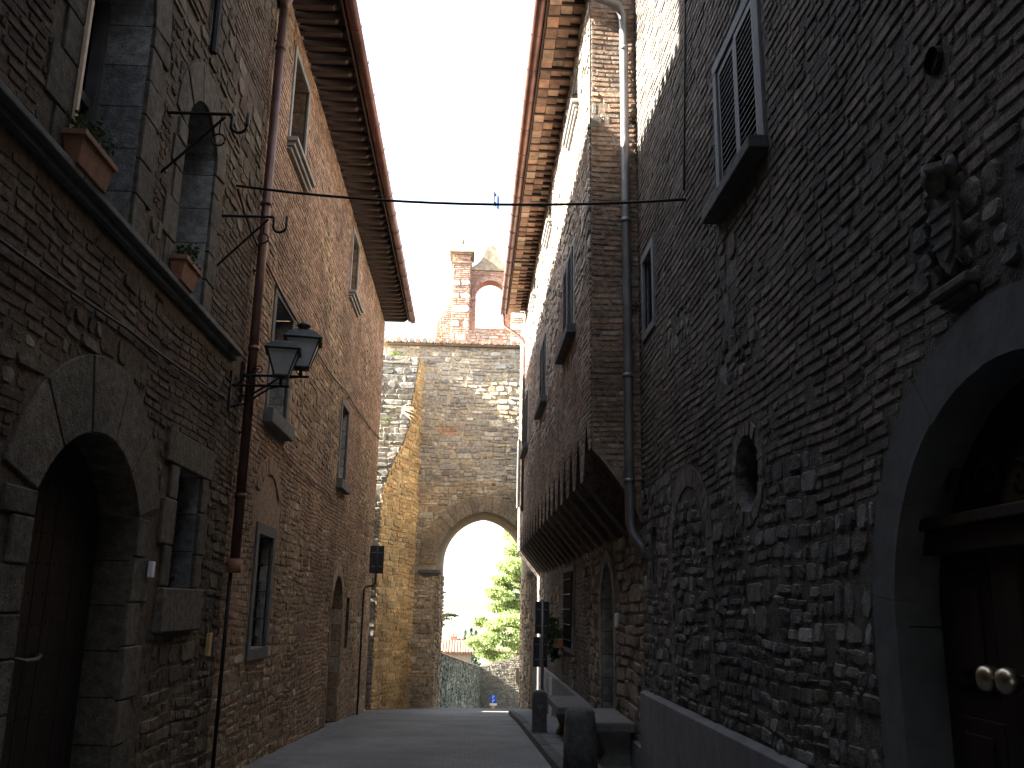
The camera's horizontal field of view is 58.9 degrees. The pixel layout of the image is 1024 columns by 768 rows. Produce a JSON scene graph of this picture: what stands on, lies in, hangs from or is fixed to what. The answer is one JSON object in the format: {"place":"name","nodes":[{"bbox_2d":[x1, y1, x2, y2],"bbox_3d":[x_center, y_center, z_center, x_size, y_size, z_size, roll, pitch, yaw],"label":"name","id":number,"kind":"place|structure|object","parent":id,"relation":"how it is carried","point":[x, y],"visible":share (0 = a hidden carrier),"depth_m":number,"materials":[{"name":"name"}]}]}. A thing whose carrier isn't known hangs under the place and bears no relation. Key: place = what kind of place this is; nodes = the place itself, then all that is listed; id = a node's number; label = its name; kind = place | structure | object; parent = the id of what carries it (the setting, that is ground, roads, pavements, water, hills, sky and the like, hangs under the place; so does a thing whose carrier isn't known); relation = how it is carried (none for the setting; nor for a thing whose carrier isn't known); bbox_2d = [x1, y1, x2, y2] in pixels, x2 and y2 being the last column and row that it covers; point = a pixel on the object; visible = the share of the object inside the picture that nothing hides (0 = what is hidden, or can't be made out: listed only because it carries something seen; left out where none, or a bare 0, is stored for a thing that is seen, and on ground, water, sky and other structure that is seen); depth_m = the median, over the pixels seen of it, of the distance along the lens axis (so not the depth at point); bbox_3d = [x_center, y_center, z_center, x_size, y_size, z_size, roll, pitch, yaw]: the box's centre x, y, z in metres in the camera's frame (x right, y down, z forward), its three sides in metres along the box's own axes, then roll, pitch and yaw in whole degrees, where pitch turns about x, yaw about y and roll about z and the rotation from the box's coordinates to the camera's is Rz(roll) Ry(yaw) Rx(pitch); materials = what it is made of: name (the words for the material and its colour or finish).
{"place":"outdoors","nodes":[
{"label":"outdoors","id":0,"kind":"place"},
{"bbox_2d":[108,609,514,747],"bbox_3d":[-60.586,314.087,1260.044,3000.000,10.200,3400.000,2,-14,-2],"label":"ground","id":1,"kind":"structure","parent":0,"point":[461,623],"depth_m":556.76,"materials":[{"name":"white"}]},
{"bbox_2d":[0,0,275,767],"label":"stone house","id":2,"kind":"structure","parent":1,"relation":"on","point":[79,567],"depth_m":6.62,"materials":[{"name":"brown stone"}]},
{"bbox_2d":[0,441,100,767],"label":"door","id":3,"kind":"structure","parent":2,"relation":"in","point":[48,658],"depth_m":6.06,"materials":[{"name":"brown wood"}]},
{"bbox_2d":[61,127,117,192],"bbox_3d":[-2.606,-1.357,5.577,0.159,0.200,0.504,2,-14,-2],"label":"flower box","id":4,"kind":"object","parent":2,"relation":"on","point":[89,156],"visible":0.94,"depth_m":5.47,"materials":[{"name":"ceramic"}]},
{"bbox_2d":[65,108,117,156],"bbox_3d":[-2.595,-1.536,5.632,0.148,0.299,0.545,2,-14,-2],"label":"potted plant","id":5,"kind":"object","parent":4,"relation":"in","point":[80,121],"visible":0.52,"depth_m":5.62,"materials":[{"name":"green plant"}]},
{"bbox_2d":[43,0,171,236],"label":"window","id":6,"kind":"structure","parent":2,"relation":"in","point":[101,69],"depth_m":6.66,"materials":[{"name":"grey stone"}]},
{"bbox_2d":[0,238,224,397],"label":"wall cable","id":7,"kind":"object","parent":2,"relation":"attached to","point":[28,260],"depth_m":5.81,"materials":[{"name":"black rubber"}]},
{"bbox_2d":[122,426,215,632],"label":"window","id":8,"kind":"structure","parent":2,"relation":"in","point":[177,607],"depth_m":8.02,"materials":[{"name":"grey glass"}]},
{"bbox_2d":[131,62,225,312],"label":"window","id":9,"kind":"structure","parent":2,"relation":"in","point":[187,213],"depth_m":8.34,"materials":[{"name":"grey stone"}]},
{"bbox_2d":[169,254,201,292],"bbox_3d":[-2.696,-0.897,7.459,0.159,0.200,0.424,2,-14,-2],"label":"flower box","id":10,"kind":"object","parent":2,"relation":"on","point":[183,272],"visible":0.91,"depth_m":7.33,"materials":[{"name":"ceramic"}]},
{"bbox_2d":[171,243,200,270],"bbox_3d":[-2.671,-1.071,7.502,0.162,0.313,0.483,2,-14,-2],"label":"potted plant","id":11,"kind":"object","parent":10,"relation":"in","point":[189,251],"visible":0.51,"depth_m":7.45,"materials":[{"name":"green plant"}]},
{"bbox_2d":[161,111,249,173],"bbox_3d":[-2.432,-1.883,7.146,0.677,0.575,0.025,2,-14,-2],"label":"hook bracket","id":12,"kind":"object","parent":2,"relation":"attached to","point":[245,129],"visible":0.98,"depth_m":7.18,"materials":[{"name":"metal"}]},
{"bbox_2d":[217,214,287,266],"bbox_3d":[-2.511,-1.356,8.714,0.677,0.575,0.025,2,-14,-2],"label":"hook bracket","id":13,"kind":"object","parent":2,"relation":"attached to","point":[252,233],"visible":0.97,"depth_m":8.75,"materials":[{"name":"metal"}]},
{"bbox_2d":[227,340,301,412],"bbox_3d":[-2.540,-0.081,9.268,0.718,0.749,0.364,4,-14,-11],"label":"wall lantern","id":14,"kind":"object","parent":2,"relation":"attached to","point":[284,356],"depth_m":9.24,"materials":[{"name":"metal"}]},
{"bbox_2d":[238,322,322,401],"bbox_3d":[-2.479,-0.255,9.698,0.862,0.894,0.416,4,-14,-11],"label":"wall lantern","id":15,"kind":"object","parent":2,"relation":"attached to","point":[306,339],"depth_m":9.66,"materials":[{"name":"metal"}]},
{"bbox_2d":[95,0,415,767],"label":"brick house","id":16,"kind":"structure","parent":1,"relation":"on","point":[297,577],"depth_m":13.24,"materials":[{"name":"brown brick"}]},
{"bbox_2d":[245,522,276,661],"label":"window","id":17,"kind":"structure","parent":16,"relation":"in","point":[264,549],"depth_m":11.17,"materials":[{"name":"grey glass"}]},
{"bbox_2d":[262,283,295,440],"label":"window","id":18,"kind":"structure","parent":16,"relation":"in","point":[276,409],"depth_m":11.84,"materials":[{"name":"grey glass"}]},
{"bbox_2d":[287,45,314,192],"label":"window","id":19,"kind":"structure","parent":16,"relation":"in","point":[297,138],"depth_m":12.63,"materials":[{"name":"grey glass"}]},
{"bbox_2d":[237,188,379,438],"bbox_3d":[-3.135,-0.119,16.523,0.029,0.518,15.104,2,-14,-2],"label":"wall cable","id":20,"kind":"object","parent":16,"relation":"attached to","point":[244,212],"depth_m":11.41,"materials":[{"name":"black rubber"}]},
{"bbox_2d":[285,453,337,502],"bbox_3d":[-3.089,1.564,14.310,0.016,0.134,5.001,2,-14,-2],"label":"wall cable","id":21,"kind":"object","parent":16,"relation":"attached to","point":[309,478],"depth_m":13.65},
{"bbox_2d":[323,566,343,727],"bbox_3d":[-3.476,4.942,17.021,0.331,2.999,1.791,2,-14,-2],"label":"door","id":22,"kind":"structure","parent":16,"relation":"in","point":[337,596],"depth_m":17.63,"materials":[{"name":"brown wood"}]},
{"bbox_2d":[336,397,350,494],"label":"window","id":23,"kind":"structure","parent":16,"relation":"in","point":[341,485],"depth_m":17.72,"materials":[{"name":"grey glass"}]},
{"bbox_2d":[340,597,348,646],"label":"window","id":24,"kind":"structure","parent":16,"relation":"in","point":[347,604],"depth_m":18.92,"materials":[{"name":"brown glass"}]},
{"bbox_2d":[349,226,363,316],"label":"window","id":25,"kind":"structure","parent":16,"relation":"in","point":[354,299],"depth_m":18.59,"materials":[{"name":"grey glass"}]},
{"bbox_2d":[364,355,423,709],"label":"buttress","id":26,"kind":"structure","parent":1,"relation":"on","point":[389,656],"depth_m":25.84,"materials":[{"name":"brown stone"}]},
{"bbox_2d":[388,351,405,355],"bbox_3d":[-3.616,-0.980,28.112,0.652,0.297,0.462,-2,-14,12],"label":"grass tuft","id":27,"kind":"object","parent":26,"relation":"on","point":[391,353],"visible":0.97,"depth_m":28.19,"materials":[{"name":"green plant"}]},
{"bbox_2d":[401,404,414,417],"bbox_3d":[-3.183,0.836,27.088,0.578,0.510,0.113,-5,-15,23],"label":"dry twig","id":28,"kind":"object","parent":26,"relation":"on","point":[407,408],"visible":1,"depth_m":27.05,"materials":[{"name":"beige plant"}]},
{"bbox_2d":[441,591,459,651],"bbox_3d":[-3.526,8.491,33.725,2.845,7.004,1.902,-7,-16,28],"label":"cedar tree","id":29,"kind":"object","parent":1,"relation":"on","point":[447,614],"visible":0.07,"depth_m":33.65,"materials":[{"name":"green plant"}]},
{"bbox_2d":[371,239,533,708],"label":"city gate","id":30,"kind":"structure","parent":1,"relation":"on","point":[469,439],"depth_m":27.94,"materials":[{"name":"grey stone"}]},
{"bbox_2d":[492,186,498,245],"bbox_3d":[-0.552,-5.556,30.290,0.223,2.280,0.080,2,-14,-2],"label":"flagpole","id":31,"kind":"object","parent":30,"relation":"on","point":[496,198],"visible":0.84,"depth_m":30.41,"materials":[{"name":"metal"}]},
{"bbox_2d":[441,630,473,662],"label":"tiled house","id":32,"kind":"structure","parent":1,"relation":"on","point":[453,646],"depth_m":56.18,"materials":[{"name":"tile"}]},
{"bbox_2d":[439,652,480,707],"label":"garden wall","id":33,"kind":"structure","parent":1,"relation":"on","point":[460,679],"depth_m":35.08,"materials":[{"name":"stone"}]},
{"bbox_2d":[469,627,476,663],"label":"cypress tree","id":34,"kind":"object","parent":1,"relation":"on","point":[472,656],"visible":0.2,"depth_m":128.34,"materials":[{"name":"green plant"}]},
{"bbox_2d":[472,630,480,665],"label":"cypress tree","id":35,"kind":"object","parent":1,"relation":"on","point":[477,658],"visible":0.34,"depth_m":131.20,"materials":[{"name":"green plant"}]},
{"bbox_2d":[461,529,520,664],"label":"broadleaf tree","id":36,"kind":"object","parent":1,"relation":"on","point":[505,580],"visible":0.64,"depth_m":50.66,"materials":[{"name":"green plant"}]},
{"bbox_2d":[479,656,519,708],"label":"retaining wall","id":37,"kind":"structure","parent":1,"relation":"on","point":[499,680],"depth_m":43.82,"materials":[{"name":"grey stone"}]},
{"bbox_2d":[500,0,645,767],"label":"corbelled house","id":38,"kind":"structure","parent":1,"relation":"on","point":[571,284],"depth_m":12.41,"materials":[{"name":"brown brick"}]},
{"bbox_2d":[516,439,520,507],"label":"window","id":39,"kind":"structure","parent":38,"relation":"in","point":[519,441],"depth_m":24.66,"materials":[{"name":"white glass"}]},
{"bbox_2d":[519,385,528,458],"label":"window","id":40,"kind":"structure","parent":38,"relation":"in","point":[524,449],"depth_m":22.24,"materials":[{"name":"grey glass"}]},
{"bbox_2d":[528,278,535,313],"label":"window","id":41,"kind":"structure","parent":38,"relation":"in","point":[532,299],"depth_m":20.79,"materials":[{"name":"white glass"}]},
{"bbox_2d":[534,326,546,419],"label":"window","id":42,"kind":"structure","parent":38,"relation":"in","point":[541,404],"depth_m":17.09,"materials":[{"name":"grey glass"}]},
{"bbox_2d":[541,200,551,248],"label":"window","id":43,"kind":"structure","parent":38,"relation":"in","point":[548,225],"depth_m":16.91,"materials":[{"name":"white glass"}]},
{"bbox_2d":[544,614,564,661],"bbox_3d":[0.804,5.058,18.075,0.407,0.913,1.488,2,-14,-2],"label":"wall plant","id":44,"kind":"object","parent":38,"relation":"attached to","point":[554,639],"depth_m":17.66,"materials":[{"name":"green plant"}]},
{"bbox_2d":[555,236,575,364],"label":"window","id":45,"kind":"structure","parent":38,"relation":"in","point":[569,326],"depth_m":12.70,"materials":[{"name":"grey glass"}]},
{"bbox_2d":[562,565,574,654],"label":"window","id":46,"kind":"structure","parent":38,"relation":"in","point":[568,580],"depth_m":16.73,"materials":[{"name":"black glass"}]},
{"bbox_2d":[562,72,590,150],"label":"window","id":47,"kind":"structure","parent":38,"relation":"in","point":[574,104],"depth_m":12.95,"materials":[{"name":"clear glass"}]},
{"bbox_2d":[599,550,616,709],"bbox_3d":[1.402,3.618,12.188,0.275,2.738,1.400,2,-14,-2],"label":"door","id":48,"kind":"structure","parent":38,"relation":"in","point":[607,599],"depth_m":12.71,"materials":[{"name":"grey wood"}]},
{"bbox_2d":[564,0,1023,767],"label":"stone house","id":49,"kind":"structure","parent":1,"relation":"on","point":[832,460],"depth_m":4.84,"materials":[{"name":"grey stone"}]},
{"bbox_2d":[236,184,685,205],"bbox_3d":[-0.609,-1.857,8.774,4.514,0.472,0.026,-1,-14,10],"label":"overhead cable","id":50,"kind":"object","parent":49,"relation":"attached to","point":[478,204],"visible":0.96,"depth_m":8.69,"materials":[{"name":"black rubber"}]},
{"bbox_2d":[640,236,655,342],"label":"window","id":51,"kind":"structure","parent":49,"relation":"in","point":[648,310],"depth_m":10.19,"materials":[{"name":"grey glass"}]},
{"bbox_2d":[653,527,656,583],"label":"window","id":52,"kind":"structure","parent":49,"relation":"in","point":[654,528],"depth_m":9.40,"materials":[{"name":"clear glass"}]},
{"bbox_2d":[683,0,685,189],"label":"wall cable","id":53,"kind":"object","parent":49,"relation":"attached to","point":[684,95],"depth_m":8.43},
{"bbox_2d":[701,0,767,224],"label":"window","id":54,"kind":"structure","parent":49,"relation":"in","point":[741,138],"depth_m":6.78,"materials":[{"name":"grey wood"}]},
{"bbox_2d":[731,421,763,526],"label":"window","id":55,"kind":"structure","parent":49,"relation":"in","point":[748,472],"depth_m":6.44,"materials":[{"name":"grey glass"}]},
{"bbox_2d":[921,154,981,309],"bbox_3d":[1.716,-0.624,3.634,0.141,0.633,0.342,2,-14,-2],"label":"stone crest","id":56,"kind":"object","parent":49,"relation":"attached to","point":[947,231],"visible":0.97,"depth_m":3.60,"materials":[{"name":"grey stone"}]},
{"bbox_2d":[918,378,1023,767],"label":"door","id":57,"kind":"structure","parent":49,"relation":"in","point":[979,545],"depth_m":3.58,"materials":[{"name":"brown wood"}]},
{"bbox_2d":[275,708,550,767],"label":"road","id":58,"kind":"structure","parent":0,"point":[443,738],"depth_m":13.40,"materials":[{"name":"grey asphalt"}]},
{"bbox_2d":[242,711,378,767],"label":"gutter strip","id":59,"kind":"object","parent":58,"relation":"on","point":[278,757],"visible":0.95,"depth_m":12.89,"materials":[{"name":"grey stone"}]},
{"bbox_2d":[356,546,383,714],"bbox_3d":[-3.245,5.569,20.578,0.511,3.752,0.158,-6,-15,25],"label":"sign post","id":60,"kind":"object","parent":59,"relation":"on","point":[376,559],"visible":0.96,"depth_m":20.85,"materials":[{"name":"metal"}]},
{"bbox_2d":[490,695,496,707],"bbox_3d":[-0.827,14.073,39.839,0.310,0.811,0.089,2,-14,-2],"label":"parking sign","id":61,"kind":"object","parent":58,"relation":"on","point":[493,703],"visible":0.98,"depth_m":39.84,"materials":[{"name":"blue metal"}]},
{"bbox_2d":[508,710,562,767],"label":"kerb","id":62,"kind":"structure","parent":58,"relation":"on","point":[550,754],"depth_m":12.77,"materials":[{"name":"grey stone"}]},
{"bbox_2d":[357,0,533,609],"label":"sky","id":63,"kind":"structure","parent":0,"point":[448,76],"materials":[{"name":"white"}]},
{"bbox_2d":[516,711,632,767],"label":"pavement","id":64,"kind":"structure","parent":0,"point":[553,740],"depth_m":13.89,"materials":[{"name":"grey stone"}]},
{"bbox_2d":[531,690,547,732],"bbox_3d":[0.437,5.306,14.491,0.269,0.790,0.269,2,-14,-2],"label":"stone bollard","id":65,"kind":"object","parent":64,"relation":"on","point":[539,711],"visible":0.87,"depth_m":14.40,"materials":[{"name":"grey stone"}]},
{"bbox_2d":[533,599,548,689],"bbox_3d":[0.554,5.291,17.248,0.300,2.327,0.092,2,-14,-2],"label":"sign post","id":66,"kind":"object","parent":64,"relation":"on","point":[542,629],"visible":0.98,"depth_m":17.37,"materials":[{"name":"grey metal"}]},
{"bbox_2d":[547,696,592,739],"bbox_3d":[0.863,5.072,13.667,0.530,0.561,1.750,2,-14,-2],"label":"stone bench","id":67,"kind":"object","parent":64,"relation":"on","point":[559,705],"visible":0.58,"depth_m":13.69,"materials":[{"name":"grey stone"}]},
{"bbox_2d":[563,706,597,767],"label":"stone block","id":68,"kind":"structure","parent":64,"relation":"on","point":[580,743],"depth_m":9.61,"materials":[{"name":"grey stone"}]},
{"bbox_2d":[591,708,634,766],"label":"stone bench","id":69,"kind":"object","parent":64,"relation":"on","point":[615,729],"visible":0.65,"depth_m":10.04,"materials":[{"name":"grey stone"}]}
]}

